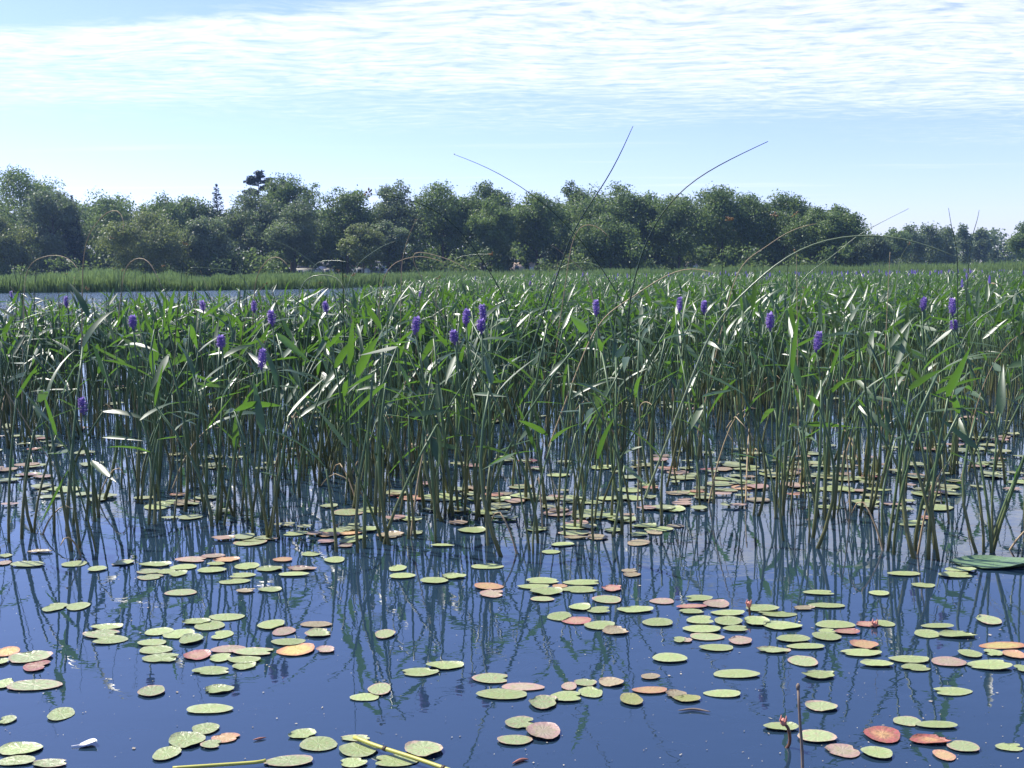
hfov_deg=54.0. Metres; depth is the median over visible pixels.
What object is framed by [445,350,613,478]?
pickerelweed
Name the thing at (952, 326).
pickerelweed
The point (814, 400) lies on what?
pickerelweed
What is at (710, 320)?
pickerelweed
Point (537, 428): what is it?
pickerelweed
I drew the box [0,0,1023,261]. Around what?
sky
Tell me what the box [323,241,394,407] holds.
rush
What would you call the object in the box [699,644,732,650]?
lily pad
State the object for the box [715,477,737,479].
lily pad
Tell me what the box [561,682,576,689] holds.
lily pad
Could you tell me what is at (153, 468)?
pickerelweed
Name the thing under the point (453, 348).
pickerelweed
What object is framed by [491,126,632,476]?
rush
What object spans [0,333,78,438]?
pickerelweed
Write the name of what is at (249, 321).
rush
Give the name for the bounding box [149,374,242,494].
pickerelweed
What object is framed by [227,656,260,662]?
lily pad
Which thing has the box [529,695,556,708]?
lily pad
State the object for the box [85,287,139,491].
rush
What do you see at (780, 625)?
lily pad
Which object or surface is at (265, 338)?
rush
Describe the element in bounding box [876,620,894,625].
lily pad
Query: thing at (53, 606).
lily pad
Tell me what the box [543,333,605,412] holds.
pickerelweed
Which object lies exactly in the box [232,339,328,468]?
pickerelweed
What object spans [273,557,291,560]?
lily pad
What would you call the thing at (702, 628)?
lily pad
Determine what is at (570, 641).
floating crumbs
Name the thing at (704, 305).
pickerelweed
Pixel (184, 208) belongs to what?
broadleaf tree
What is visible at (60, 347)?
rush
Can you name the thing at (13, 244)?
broadleaf tree
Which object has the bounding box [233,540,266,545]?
lily pad
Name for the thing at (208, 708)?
lily pad
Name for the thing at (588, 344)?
rush
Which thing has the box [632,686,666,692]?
lily pad
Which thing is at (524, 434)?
pickerelweed
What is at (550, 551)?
lily pad
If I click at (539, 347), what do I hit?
pickerelweed
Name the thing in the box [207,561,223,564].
lily pad
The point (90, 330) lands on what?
pickerelweed
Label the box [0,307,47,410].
pickerelweed
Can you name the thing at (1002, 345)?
pickerelweed
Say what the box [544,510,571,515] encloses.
lily pad
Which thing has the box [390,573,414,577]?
lily pad
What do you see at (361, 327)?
pickerelweed
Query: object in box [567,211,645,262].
broadleaf tree
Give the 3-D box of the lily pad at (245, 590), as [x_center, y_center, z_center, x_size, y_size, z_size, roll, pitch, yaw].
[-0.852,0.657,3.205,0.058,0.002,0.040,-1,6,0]
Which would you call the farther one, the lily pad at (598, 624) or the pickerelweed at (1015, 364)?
the pickerelweed at (1015, 364)
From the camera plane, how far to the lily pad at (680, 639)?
2.74 m
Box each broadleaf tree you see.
[0,163,90,269]
[0,215,40,273]
[11,188,91,272]
[54,187,142,269]
[87,209,194,272]
[130,190,187,268]
[155,194,224,275]
[177,214,239,276]
[213,185,286,273]
[258,172,332,272]
[260,194,328,273]
[315,184,382,274]
[335,222,387,272]
[368,179,430,273]
[370,218,411,272]
[403,179,480,271]
[448,179,515,271]
[461,198,517,271]
[508,190,583,269]
[547,180,590,261]
[564,180,658,267]
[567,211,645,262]
[621,190,672,263]
[641,191,714,269]
[682,181,772,263]
[725,197,777,264]
[733,188,828,264]
[774,209,838,262]
[804,203,871,265]
[842,233,897,266]
[876,227,916,265]
[1004,221,1023,262]
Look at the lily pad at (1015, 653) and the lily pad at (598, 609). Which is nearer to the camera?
the lily pad at (1015, 653)
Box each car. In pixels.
[296,266,322,273]
[322,263,335,273]
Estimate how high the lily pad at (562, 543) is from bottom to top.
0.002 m
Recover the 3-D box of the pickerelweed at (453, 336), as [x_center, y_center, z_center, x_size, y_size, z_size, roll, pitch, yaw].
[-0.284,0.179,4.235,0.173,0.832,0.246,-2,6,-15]
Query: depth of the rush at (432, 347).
4.87 m
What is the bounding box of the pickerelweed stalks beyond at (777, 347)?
[0,272,1023,410]
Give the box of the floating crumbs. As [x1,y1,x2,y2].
[0,467,1018,765]
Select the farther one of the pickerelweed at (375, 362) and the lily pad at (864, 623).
the pickerelweed at (375, 362)
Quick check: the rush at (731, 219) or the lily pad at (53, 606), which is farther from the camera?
the rush at (731, 219)
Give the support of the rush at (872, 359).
on the water
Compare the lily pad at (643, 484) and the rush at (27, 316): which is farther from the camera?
the rush at (27, 316)
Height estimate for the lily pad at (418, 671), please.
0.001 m
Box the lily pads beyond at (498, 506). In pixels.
[0,294,1023,542]
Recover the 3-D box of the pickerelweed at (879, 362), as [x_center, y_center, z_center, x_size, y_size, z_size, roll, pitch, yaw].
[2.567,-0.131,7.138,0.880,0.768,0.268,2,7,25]
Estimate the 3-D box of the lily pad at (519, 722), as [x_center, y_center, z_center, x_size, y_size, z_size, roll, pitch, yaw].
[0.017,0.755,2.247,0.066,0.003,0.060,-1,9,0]
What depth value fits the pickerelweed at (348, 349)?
4.44 m
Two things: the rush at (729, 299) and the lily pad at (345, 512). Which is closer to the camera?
the lily pad at (345, 512)
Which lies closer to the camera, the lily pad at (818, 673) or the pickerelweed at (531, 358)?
the lily pad at (818, 673)
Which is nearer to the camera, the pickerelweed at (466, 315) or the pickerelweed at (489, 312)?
the pickerelweed at (466, 315)
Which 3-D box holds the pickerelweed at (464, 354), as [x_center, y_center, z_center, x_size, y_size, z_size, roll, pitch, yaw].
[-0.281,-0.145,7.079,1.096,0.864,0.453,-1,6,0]
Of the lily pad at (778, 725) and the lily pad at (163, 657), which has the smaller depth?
the lily pad at (778, 725)
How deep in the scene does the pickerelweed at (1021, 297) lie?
7.49 m
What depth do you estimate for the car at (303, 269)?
238.39 m
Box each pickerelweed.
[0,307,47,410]
[0,316,80,422]
[0,326,78,444]
[0,331,55,434]
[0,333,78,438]
[0,335,25,447]
[0,340,25,448]
[0,355,36,410]
[0,363,38,550]
[3,333,19,390]
[4,291,17,354]
[7,325,75,444]
[7,354,38,412]
[8,338,50,385]
[18,385,96,554]
[20,390,88,538]
[23,310,113,532]
[29,344,88,430]
[32,344,90,437]
[33,336,116,437]
[38,354,141,521]
[39,333,163,505]
[47,296,86,403]
[50,298,119,430]
[67,317,145,441]
[69,283,247,452]
[86,302,194,431]
[86,317,165,439]
[90,290,185,470]
[90,302,180,415]
[91,314,206,503]
[104,402,200,524]
[108,324,229,492]
[110,308,152,411]
[113,303,171,434]
[115,312,198,490]
[117,300,226,449]
[122,305,212,409]
[125,289,289,447]
[133,300,188,428]
[138,297,180,403]
[145,320,174,435]
[149,344,246,511]
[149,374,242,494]
[151,330,231,469]
[154,366,262,526]
[160,342,241,434]
[162,292,269,458]
[174,300,253,430]
[175,309,235,413]
[183,344,246,419]
[189,322,251,413]
[196,335,264,422]
[199,320,253,445]
[202,320,257,439]
[207,334,248,523]
[209,336,307,519]
[210,314,277,440]
[211,316,272,419]
[214,348,264,515]
[217,330,288,466]
[222,379,275,539]
[224,309,349,497]
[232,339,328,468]
[234,376,325,537]
[237,323,316,454]
[241,300,284,436]
[243,313,325,428]
[246,331,304,416]
[248,323,334,480]
[258,346,397,552]
[272,324,388,478]
[272,333,374,485]
[283,341,356,477]
[285,329,352,474]
[288,337,322,458]
[291,297,361,465]
[293,331,418,474]
[300,313,357,410]
[302,289,334,432]
[303,340,347,431]
[313,325,392,373]
[315,382,441,544]
[316,301,396,445]
[318,304,382,437]
[318,331,348,401]
[319,336,357,460]
[320,303,412,451]
[321,318,378,500]
[324,321,370,394]
[324,347,413,477]
[332,352,537,508]
[335,316,408,420]
[335,354,440,465]
[336,353,407,480]
[343,308,385,413]
[348,324,423,463]
[352,317,436,472]
[356,306,423,415]
[356,324,474,457]
[359,306,414,439]
[364,300,487,449]
[374,340,414,516]
[376,298,417,418]
[376,328,419,433]
[376,338,534,496]
[376,351,448,452]
[376,386,445,542]
[381,314,427,403]
[381,334,480,466]
[386,283,459,476]
[391,331,479,409]
[398,303,548,416]
[400,328,491,453]
[402,292,446,378]
[404,310,481,442]
[406,309,520,422]
[406,315,476,518]
[407,293,513,413]
[407,313,530,430]
[412,304,498,453]
[418,329,466,515]
[419,315,588,521]
[422,337,530,521]
[424,312,471,405]
[429,293,512,440]
[430,304,561,487]
[432,313,479,388]
[433,308,500,502]
[438,298,523,415]
[442,365,496,453]
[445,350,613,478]
[446,296,522,409]
[448,324,491,404]
[449,293,533,418]
[452,310,538,545]
[457,317,572,437]
[467,311,613,511]
[469,308,572,445]
[470,306,523,420]
[473,318,542,518]
[475,301,544,416]
[479,354,578,556]
[483,311,513,397]
[485,320,538,418]
[487,318,521,446]
[488,301,558,410]
[491,348,575,458]
[498,306,549,421]
[516,403,593,520]
[517,310,599,442]
[521,319,597,437]
[525,304,611,428]
[532,312,625,437]
[535,307,575,405]
[536,330,600,482]
[537,357,629,535]
[542,321,628,424]
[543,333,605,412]
[557,307,674,425]
[559,343,677,523]
[560,301,646,437]
[565,317,663,408]
[570,290,635,457]
[570,318,621,451]
[571,304,628,399]
[578,312,640,410]
[578,383,663,523]
[583,300,644,412]
[587,339,646,540]
[589,299,651,466]
[590,301,671,415]
[594,324,637,420]
[605,313,668,402]
[618,292,709,448]
[620,299,687,404]
[625,307,673,430]
[630,313,715,470]
[631,319,745,403]
[634,304,698,493]
[636,297,705,451]
[637,325,683,448]
[638,299,719,419]
[640,315,725,442]
[643,287,700,417]
[650,269,756,432]
[654,315,725,403]
[656,338,746,504]
[663,302,750,411]
[671,292,715,463]
[682,307,716,405]
[688,300,734,458]
[688,320,807,463]
[693,297,760,412]
[696,299,776,413]
[698,288,782,404]
[698,314,748,403]
[699,311,792,515]
[703,289,766,416]
[703,316,811,456]
[707,301,822,472]
[716,285,780,420]
[716,365,822,503]
[720,294,791,419]
[721,290,784,400]
[726,273,837,416]
[733,310,781,404]
[734,308,818,403]
[742,346,768,416]
[759,300,831,439]
[760,408,850,517]
[769,314,835,413]
[776,312,835,548]
[783,308,829,411]
[783,325,912,488]
[785,288,856,519]
[786,372,863,498]
[788,295,872,417]
[789,297,861,450]
[791,338,905,481]
[792,313,862,406]
[796,327,846,404]
[799,328,897,402]
[800,344,876,467]
[804,312,866,418]
[806,315,916,483]
[807,296,1003,560]
[820,332,908,515]
[821,312,939,410]
[822,296,889,487]
[827,300,913,437]
[846,302,900,395]
[849,345,933,475]
[850,369,980,554]
[851,323,954,428]
[855,325,984,496]
[876,320,988,429]
[876,328,966,437]
[883,301,1002,420]
[888,390,979,523]
[893,296,969,450]
[895,345,1000,463]
[900,322,1023,471]
[911,329,982,417]
[912,305,986,407]
[913,346,970,559]
[914,320,944,429]
[928,316,1014,446]
[929,311,1023,483]
[930,393,1023,552]
[931,323,972,409]
[942,297,999,474]
[942,340,998,408]
[943,316,977,404]
[948,319,1013,430]
[955,365,1023,552]
[964,297,1021,409]
[965,307,1023,383]
[968,360,1023,460]
[988,314,1022,417]
[993,295,1022,384]
[993,330,1023,422]
[1006,398,1023,541]
[1014,289,1023,403]
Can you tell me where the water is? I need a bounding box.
[0,286,1023,767]
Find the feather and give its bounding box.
[71,738,96,746]
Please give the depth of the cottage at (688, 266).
234.38 m
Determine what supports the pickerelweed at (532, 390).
on the water
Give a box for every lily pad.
[0,553,12,556]
[0,560,10,564]
[0,646,19,655]
[0,658,8,663]
[0,678,13,687]
[0,715,16,723]
[0,742,42,754]
[0,755,34,764]
[6,679,62,689]
[8,650,52,662]
[10,561,44,565]
[15,472,41,475]
[23,660,50,670]
[28,549,51,551]
[33,759,65,766]
[42,603,67,610]
[47,707,74,719]
[54,486,79,491]
[61,561,86,565]
[67,602,89,609]
[83,629,119,637]
[88,566,106,570]
[90,623,122,628]
[92,635,127,643]
[112,559,133,564]
[137,569,159,573]
[137,574,163,579]
[137,639,165,644]
[137,685,164,695]
[139,561,170,565]
[139,645,172,653]
[142,653,178,661]
[144,502,170,508]
[145,627,173,634]
[152,746,181,759]
[157,500,174,503]
[157,569,174,573]
[163,629,194,637]
[164,589,196,594]
[169,570,186,575]
[169,731,205,747]
[170,564,196,568]
[173,499,199,504]
[175,556,206,561]
[179,633,202,642]
[182,618,210,623]
[183,649,210,659]
[187,704,232,712]
[192,666,228,673]
[192,723,219,733]
[194,620,224,629]
[197,567,225,571]
[200,739,220,747]
[201,553,224,556]
[204,684,233,692]
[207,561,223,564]
[209,613,244,619]
[210,653,230,661]
[211,630,233,638]
[211,645,245,651]
[211,733,239,742]
[213,557,239,561]
[219,578,250,583]
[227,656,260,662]
[230,572,255,577]
[232,647,272,654]
[232,661,255,669]
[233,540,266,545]
[234,562,259,568]
[236,588,254,591]
[242,537,265,540]
[257,565,281,570]
[257,619,284,628]
[258,586,281,591]
[265,755,312,765]
[271,638,305,644]
[272,627,295,634]
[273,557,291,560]
[276,643,314,654]
[279,572,308,575]
[284,531,306,535]
[287,565,316,569]
[288,728,315,737]
[299,736,336,750]
[300,621,331,626]
[301,551,319,555]
[305,627,330,636]
[316,532,339,536]
[316,645,333,651]
[318,528,344,531]
[324,556,344,562]
[334,509,362,514]
[338,543,351,546]
[339,539,355,542]
[339,742,377,756]
[340,530,362,534]
[340,757,367,766]
[341,735,369,740]
[344,535,366,538]
[350,693,378,700]
[352,526,375,530]
[358,507,385,511]
[368,683,390,694]
[375,629,395,637]
[375,754,417,765]
[377,531,403,537]
[389,565,406,570]
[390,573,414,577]
[397,495,420,499]
[397,516,421,519]
[402,668,438,675]
[405,741,442,755]
[420,577,447,582]
[424,494,447,497]
[426,661,463,668]
[431,543,453,545]
[439,496,460,500]
[442,573,465,577]
[458,526,485,532]
[471,509,497,513]
[471,564,503,568]
[472,673,507,682]
[474,583,503,588]
[476,688,526,698]
[479,589,502,596]
[491,496,510,500]
[496,492,513,494]
[497,735,532,743]
[502,683,544,689]
[505,716,532,727]
[509,484,531,488]
[517,584,548,588]
[524,527,546,530]
[526,577,558,582]
[526,722,559,738]
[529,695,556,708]
[530,587,562,594]
[531,596,553,600]
[542,550,560,552]
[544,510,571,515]
[547,473,569,476]
[547,611,570,619]
[550,691,580,700]
[551,542,573,545]
[552,584,566,587]
[558,530,590,534]
[560,523,583,528]
[561,617,590,623]
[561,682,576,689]
[562,586,595,591]
[563,535,590,538]
[563,579,598,584]
[565,520,587,523]
[566,500,590,503]
[569,603,589,609]
[574,679,596,685]
[577,500,601,503]
[577,509,603,512]
[578,686,602,696]
[584,621,614,628]
[587,606,609,612]
[588,534,607,538]
[590,465,610,468]
[590,512,615,517]
[592,595,620,602]
[596,496,616,499]
[599,677,623,685]
[602,585,620,590]
[602,625,628,633]
[604,527,619,531]
[608,515,635,521]
[617,487,640,491]
[617,606,652,611]
[620,693,642,704]
[621,568,635,571]
[623,495,643,499]
[623,572,639,576]
[628,539,649,545]
[631,532,647,535]
[632,523,657,526]
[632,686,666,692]
[635,483,657,486]
[641,673,659,678]
[642,618,672,625]
[644,526,673,530]
[646,530,661,533]
[650,598,673,603]
[652,653,686,661]
[656,505,684,510]
[665,491,689,494]
[666,524,684,526]
[666,689,686,697]
[673,694,700,700]
[674,636,684,641]
[676,604,706,607]
[677,490,703,494]
[677,637,691,641]
[679,608,703,612]
[683,625,720,631]
[686,595,712,600]
[687,615,713,622]
[690,633,724,639]
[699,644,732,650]
[703,599,728,607]
[703,689,740,696]
[707,481,732,485]
[711,610,744,614]
[714,616,742,624]
[714,669,759,677]
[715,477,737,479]
[717,488,737,490]
[723,625,747,630]
[729,636,751,643]
[731,485,753,488]
[734,479,757,483]
[735,467,757,470]
[744,616,769,624]
[746,604,778,610]
[747,497,769,501]
[756,646,790,651]
[759,611,796,616]
[763,621,801,628]
[763,722,798,729]
[776,634,809,641]
[787,643,823,648]
[788,655,817,665]
[793,605,814,608]
[797,729,836,741]
[802,670,834,677]
[803,590,833,593]
[805,700,837,710]
[808,603,844,607]
[812,632,840,639]
[815,620,855,627]
[818,505,844,507]
[819,628,835,632]
[820,486,846,490]
[824,744,859,757]
[828,485,852,489]
[831,476,858,480]
[834,628,859,633]
[840,649,881,655]
[849,640,878,647]
[851,499,879,502]
[856,621,878,625]
[860,659,892,665]
[860,746,892,757]
[863,726,899,742]
[867,487,891,490]
[869,590,888,594]
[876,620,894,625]
[888,571,919,574]
[888,655,928,662]
[893,716,920,725]
[894,520,925,524]
[901,663,930,670]
[910,734,950,742]
[911,491,939,495]
[911,583,934,586]
[914,629,939,637]
[915,721,956,727]
[921,623,953,627]
[923,504,952,509]
[931,656,966,665]
[932,749,955,760]
[933,687,972,694]
[938,571,970,576]
[938,630,977,636]
[945,567,975,570]
[947,740,979,750]
[948,555,1023,568]
[958,649,982,656]
[966,659,1012,668]
[975,461,1001,465]
[975,614,1001,623]
[979,642,1023,648]
[984,649,1002,655]
[995,743,1022,750]
[1002,650,1023,657]
[1013,664,1023,670]
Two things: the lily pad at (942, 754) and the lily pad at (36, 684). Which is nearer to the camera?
the lily pad at (942, 754)
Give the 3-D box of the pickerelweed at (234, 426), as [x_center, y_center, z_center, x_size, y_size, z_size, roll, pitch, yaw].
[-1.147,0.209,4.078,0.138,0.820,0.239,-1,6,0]
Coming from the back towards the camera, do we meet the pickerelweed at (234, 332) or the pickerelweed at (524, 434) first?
the pickerelweed at (234, 332)
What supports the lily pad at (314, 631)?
on the water
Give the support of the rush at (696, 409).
on the water
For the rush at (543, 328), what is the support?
on the water
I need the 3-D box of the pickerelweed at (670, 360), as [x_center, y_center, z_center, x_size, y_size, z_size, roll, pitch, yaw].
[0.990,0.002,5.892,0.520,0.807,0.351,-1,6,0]
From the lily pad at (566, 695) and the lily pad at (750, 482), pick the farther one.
the lily pad at (750, 482)
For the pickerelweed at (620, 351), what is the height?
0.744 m
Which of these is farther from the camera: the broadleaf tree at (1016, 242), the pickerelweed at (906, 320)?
the broadleaf tree at (1016, 242)
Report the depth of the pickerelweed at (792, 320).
5.54 m
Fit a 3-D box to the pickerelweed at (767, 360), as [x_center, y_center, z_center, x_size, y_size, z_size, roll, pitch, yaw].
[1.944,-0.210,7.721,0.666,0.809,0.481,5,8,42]
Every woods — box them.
[2,199,875,276]
[93,227,1022,271]
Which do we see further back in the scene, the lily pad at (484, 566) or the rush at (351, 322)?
the rush at (351, 322)
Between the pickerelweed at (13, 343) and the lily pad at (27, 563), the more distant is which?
the pickerelweed at (13, 343)
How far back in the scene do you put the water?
3.00 m
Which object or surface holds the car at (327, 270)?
on the far shore ground
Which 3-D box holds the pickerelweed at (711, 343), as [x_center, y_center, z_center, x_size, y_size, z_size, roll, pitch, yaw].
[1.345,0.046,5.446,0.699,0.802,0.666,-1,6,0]
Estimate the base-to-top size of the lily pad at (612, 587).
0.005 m
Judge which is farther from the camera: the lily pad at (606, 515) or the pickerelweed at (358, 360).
the pickerelweed at (358, 360)
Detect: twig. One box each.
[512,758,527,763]
[678,708,709,711]
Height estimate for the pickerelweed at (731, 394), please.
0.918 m
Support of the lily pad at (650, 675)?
on the water
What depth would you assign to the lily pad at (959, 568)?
3.36 m
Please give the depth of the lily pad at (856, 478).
4.84 m
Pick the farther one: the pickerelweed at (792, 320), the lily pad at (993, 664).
the pickerelweed at (792, 320)
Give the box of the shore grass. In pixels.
[0,258,1023,292]
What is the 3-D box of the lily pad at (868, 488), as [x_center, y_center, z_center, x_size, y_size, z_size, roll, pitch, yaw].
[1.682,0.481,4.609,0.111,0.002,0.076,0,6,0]
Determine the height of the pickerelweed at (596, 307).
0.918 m
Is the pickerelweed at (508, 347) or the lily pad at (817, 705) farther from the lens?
the pickerelweed at (508, 347)
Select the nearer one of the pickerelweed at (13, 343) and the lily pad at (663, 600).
the lily pad at (663, 600)
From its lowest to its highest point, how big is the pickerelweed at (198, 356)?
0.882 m
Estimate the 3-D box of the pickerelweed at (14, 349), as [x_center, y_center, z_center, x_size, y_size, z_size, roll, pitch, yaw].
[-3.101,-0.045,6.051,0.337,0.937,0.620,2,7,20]
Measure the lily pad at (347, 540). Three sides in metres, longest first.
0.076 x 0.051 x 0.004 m
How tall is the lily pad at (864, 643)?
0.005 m
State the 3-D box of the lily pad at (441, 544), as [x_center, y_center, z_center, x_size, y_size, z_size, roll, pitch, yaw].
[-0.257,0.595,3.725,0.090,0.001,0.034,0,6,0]
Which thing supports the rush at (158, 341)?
on the water
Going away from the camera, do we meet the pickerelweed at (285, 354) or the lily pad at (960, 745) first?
the lily pad at (960, 745)
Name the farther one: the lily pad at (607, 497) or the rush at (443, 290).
the rush at (443, 290)
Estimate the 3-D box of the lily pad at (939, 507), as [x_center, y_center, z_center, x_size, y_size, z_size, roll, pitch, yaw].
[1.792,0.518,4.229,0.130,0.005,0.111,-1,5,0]
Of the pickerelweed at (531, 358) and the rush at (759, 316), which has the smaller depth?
the rush at (759, 316)
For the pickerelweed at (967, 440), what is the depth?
3.56 m
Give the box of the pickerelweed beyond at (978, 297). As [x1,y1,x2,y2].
[0,267,1023,371]
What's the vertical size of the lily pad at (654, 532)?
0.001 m
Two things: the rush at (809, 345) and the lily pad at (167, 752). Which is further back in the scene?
the rush at (809, 345)
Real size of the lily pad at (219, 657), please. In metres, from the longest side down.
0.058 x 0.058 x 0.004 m
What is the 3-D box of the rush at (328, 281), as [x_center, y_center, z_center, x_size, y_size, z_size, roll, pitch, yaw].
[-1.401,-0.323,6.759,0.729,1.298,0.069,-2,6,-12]
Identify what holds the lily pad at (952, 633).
on the water
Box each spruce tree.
[58,195,93,274]
[192,184,240,275]
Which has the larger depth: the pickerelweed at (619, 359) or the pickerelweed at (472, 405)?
the pickerelweed at (619, 359)
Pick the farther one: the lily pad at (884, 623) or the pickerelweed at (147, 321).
the pickerelweed at (147, 321)
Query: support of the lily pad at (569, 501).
on the water
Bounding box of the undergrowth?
[0,239,853,277]
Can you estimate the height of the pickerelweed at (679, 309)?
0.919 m
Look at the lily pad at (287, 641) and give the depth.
2.75 m
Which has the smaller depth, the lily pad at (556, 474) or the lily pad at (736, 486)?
the lily pad at (736, 486)
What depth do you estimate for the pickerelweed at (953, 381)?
3.45 m
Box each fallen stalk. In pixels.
[172,759,265,767]
[353,735,448,767]
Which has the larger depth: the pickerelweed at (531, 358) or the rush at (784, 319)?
the pickerelweed at (531, 358)
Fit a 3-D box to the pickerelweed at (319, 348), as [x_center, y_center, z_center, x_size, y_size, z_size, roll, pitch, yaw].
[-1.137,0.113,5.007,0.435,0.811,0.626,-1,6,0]
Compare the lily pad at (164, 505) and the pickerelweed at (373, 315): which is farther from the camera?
the pickerelweed at (373, 315)
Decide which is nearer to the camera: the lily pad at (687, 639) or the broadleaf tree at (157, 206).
the lily pad at (687, 639)
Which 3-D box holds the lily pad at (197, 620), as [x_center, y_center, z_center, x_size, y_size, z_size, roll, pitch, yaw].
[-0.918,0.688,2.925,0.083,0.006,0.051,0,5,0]
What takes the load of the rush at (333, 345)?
on the water
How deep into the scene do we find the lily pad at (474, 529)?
3.94 m
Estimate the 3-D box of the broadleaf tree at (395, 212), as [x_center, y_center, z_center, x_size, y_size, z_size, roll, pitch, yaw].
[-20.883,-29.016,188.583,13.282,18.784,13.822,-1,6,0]
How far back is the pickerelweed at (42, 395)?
3.90 m
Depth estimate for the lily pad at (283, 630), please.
2.84 m
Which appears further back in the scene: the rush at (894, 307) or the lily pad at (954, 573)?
the rush at (894, 307)
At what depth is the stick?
1.93 m
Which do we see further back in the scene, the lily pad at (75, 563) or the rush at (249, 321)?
the rush at (249, 321)
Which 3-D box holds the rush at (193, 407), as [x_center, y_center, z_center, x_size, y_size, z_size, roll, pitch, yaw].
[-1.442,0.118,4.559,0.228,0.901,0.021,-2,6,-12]
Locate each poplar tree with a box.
[895,222,929,265]
[917,222,947,264]
[933,224,957,263]
[953,222,974,265]
[969,227,991,264]
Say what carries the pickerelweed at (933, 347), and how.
in the water
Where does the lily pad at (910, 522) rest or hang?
on the water
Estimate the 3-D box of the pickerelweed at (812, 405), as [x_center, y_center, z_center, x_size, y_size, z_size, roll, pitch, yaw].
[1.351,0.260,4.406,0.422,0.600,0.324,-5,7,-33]
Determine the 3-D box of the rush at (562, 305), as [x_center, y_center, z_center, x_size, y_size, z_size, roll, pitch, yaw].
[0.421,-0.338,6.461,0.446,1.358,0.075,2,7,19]
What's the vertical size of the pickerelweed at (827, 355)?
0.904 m
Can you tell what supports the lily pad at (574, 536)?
on the water
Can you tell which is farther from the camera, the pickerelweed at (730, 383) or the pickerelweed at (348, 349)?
the pickerelweed at (730, 383)
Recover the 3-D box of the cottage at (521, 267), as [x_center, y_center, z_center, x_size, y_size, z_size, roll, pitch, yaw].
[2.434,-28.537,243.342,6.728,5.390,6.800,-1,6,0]
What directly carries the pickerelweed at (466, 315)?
in the water
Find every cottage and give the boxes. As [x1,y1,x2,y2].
[352,265,371,273]
[371,261,390,273]
[510,259,534,271]
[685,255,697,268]
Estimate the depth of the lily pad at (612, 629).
2.82 m
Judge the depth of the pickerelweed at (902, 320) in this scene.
6.53 m
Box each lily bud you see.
[745,600,751,615]
[779,715,791,747]
[869,619,877,627]
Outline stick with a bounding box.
[796,683,803,767]
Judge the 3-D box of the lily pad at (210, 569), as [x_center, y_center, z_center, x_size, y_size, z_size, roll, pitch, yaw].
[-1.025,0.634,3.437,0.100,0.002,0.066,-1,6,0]
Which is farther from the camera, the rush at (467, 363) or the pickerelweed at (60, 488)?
the rush at (467, 363)
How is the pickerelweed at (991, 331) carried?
in the water
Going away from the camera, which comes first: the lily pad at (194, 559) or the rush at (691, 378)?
the lily pad at (194, 559)
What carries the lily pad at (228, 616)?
on the water
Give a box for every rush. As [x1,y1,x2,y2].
[0,241,25,434]
[0,382,61,478]
[0,389,15,457]
[7,249,52,406]
[19,250,40,388]
[19,271,23,348]
[21,255,78,413]
[31,266,35,397]
[44,298,51,412]
[51,278,64,456]
[52,298,70,406]
[58,289,62,414]
[58,304,70,435]
[66,273,72,384]
[80,210,123,429]
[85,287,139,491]
[106,286,108,406]
[108,258,161,416]
[109,236,151,458]
[119,269,123,441]
[134,256,141,398]
[136,281,148,438]
[145,277,147,345]
[154,307,165,399]
[158,302,198,453]
[159,242,188,483]
[161,265,182,475]
[163,312,220,494]
[169,301,177,477]
[186,259,193,434]
[188,256,208,402]
[191,267,282,410]
[191,290,210,435]
[211,350,287,484]
[215,339,264,488]
[231,281,298,435]
[236,266,240,358]
[238,282,267,449]
[240,309,277,423]
[243,270,256,387]
[244,239,358,419]
[249,257,288,392]
[257,286,271,380]
[275,301,314,436]
[282,275,347,414]
[302,260,348,362]
[316,274,345,435]
[318,282,324,397]
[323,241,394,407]
[336,269,374,414]
[340,273,355,487]
[342,253,348,491]
[360,326,369,479]
[364,187,531,457]
[365,256,446,409]
[371,253,382,338]
[378,290,379,379]
[393,293,395,463]
[400,219,416,374]
[412,296,420,400]
[413,252,497,409]
[423,276,440,476]
[427,304,481,428]
[430,262,465,402]
[432,251,492,359]
[454,153,640,447]
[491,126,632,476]
[492,303,524,389]
[515,262,618,414]
[539,267,548,399]
[541,291,586,383]
[544,269,715,457]
[545,225,609,427]
[551,245,614,416]
[607,297,617,370]
[621,141,767,476]
[627,256,630,486]
[636,402,651,508]
[637,283,781,438]
[644,235,959,497]
[684,324,710,485]
[697,223,816,432]
[706,305,711,427]
[716,216,734,437]
[739,209,907,437]
[753,212,778,427]
[778,211,797,416]
[793,249,798,474]
[804,299,817,414]
[856,281,887,451]
[859,302,874,404]
[881,258,889,432]
[890,242,910,388]
[900,330,945,445]
[919,289,1023,450]
[948,208,957,359]
[960,212,978,394]
[961,332,1023,477]
[985,298,988,409]
[1013,306,1018,429]
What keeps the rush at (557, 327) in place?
on the water
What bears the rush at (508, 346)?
on the water
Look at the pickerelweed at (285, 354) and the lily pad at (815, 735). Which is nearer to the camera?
the lily pad at (815, 735)
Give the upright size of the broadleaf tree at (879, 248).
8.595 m
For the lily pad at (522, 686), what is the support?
on the water
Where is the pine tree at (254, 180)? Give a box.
[238,170,271,271]
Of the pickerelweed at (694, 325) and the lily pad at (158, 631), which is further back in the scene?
the pickerelweed at (694, 325)
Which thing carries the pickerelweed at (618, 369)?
on the water
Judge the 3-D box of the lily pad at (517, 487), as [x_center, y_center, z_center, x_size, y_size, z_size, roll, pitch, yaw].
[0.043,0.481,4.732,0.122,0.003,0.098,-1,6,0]
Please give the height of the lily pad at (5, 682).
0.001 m
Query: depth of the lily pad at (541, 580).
3.28 m
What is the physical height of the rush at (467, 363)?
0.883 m
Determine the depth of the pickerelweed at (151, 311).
7.71 m
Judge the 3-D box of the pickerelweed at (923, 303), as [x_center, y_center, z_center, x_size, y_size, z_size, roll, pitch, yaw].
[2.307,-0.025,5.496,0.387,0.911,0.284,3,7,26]
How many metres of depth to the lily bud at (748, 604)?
2.93 m

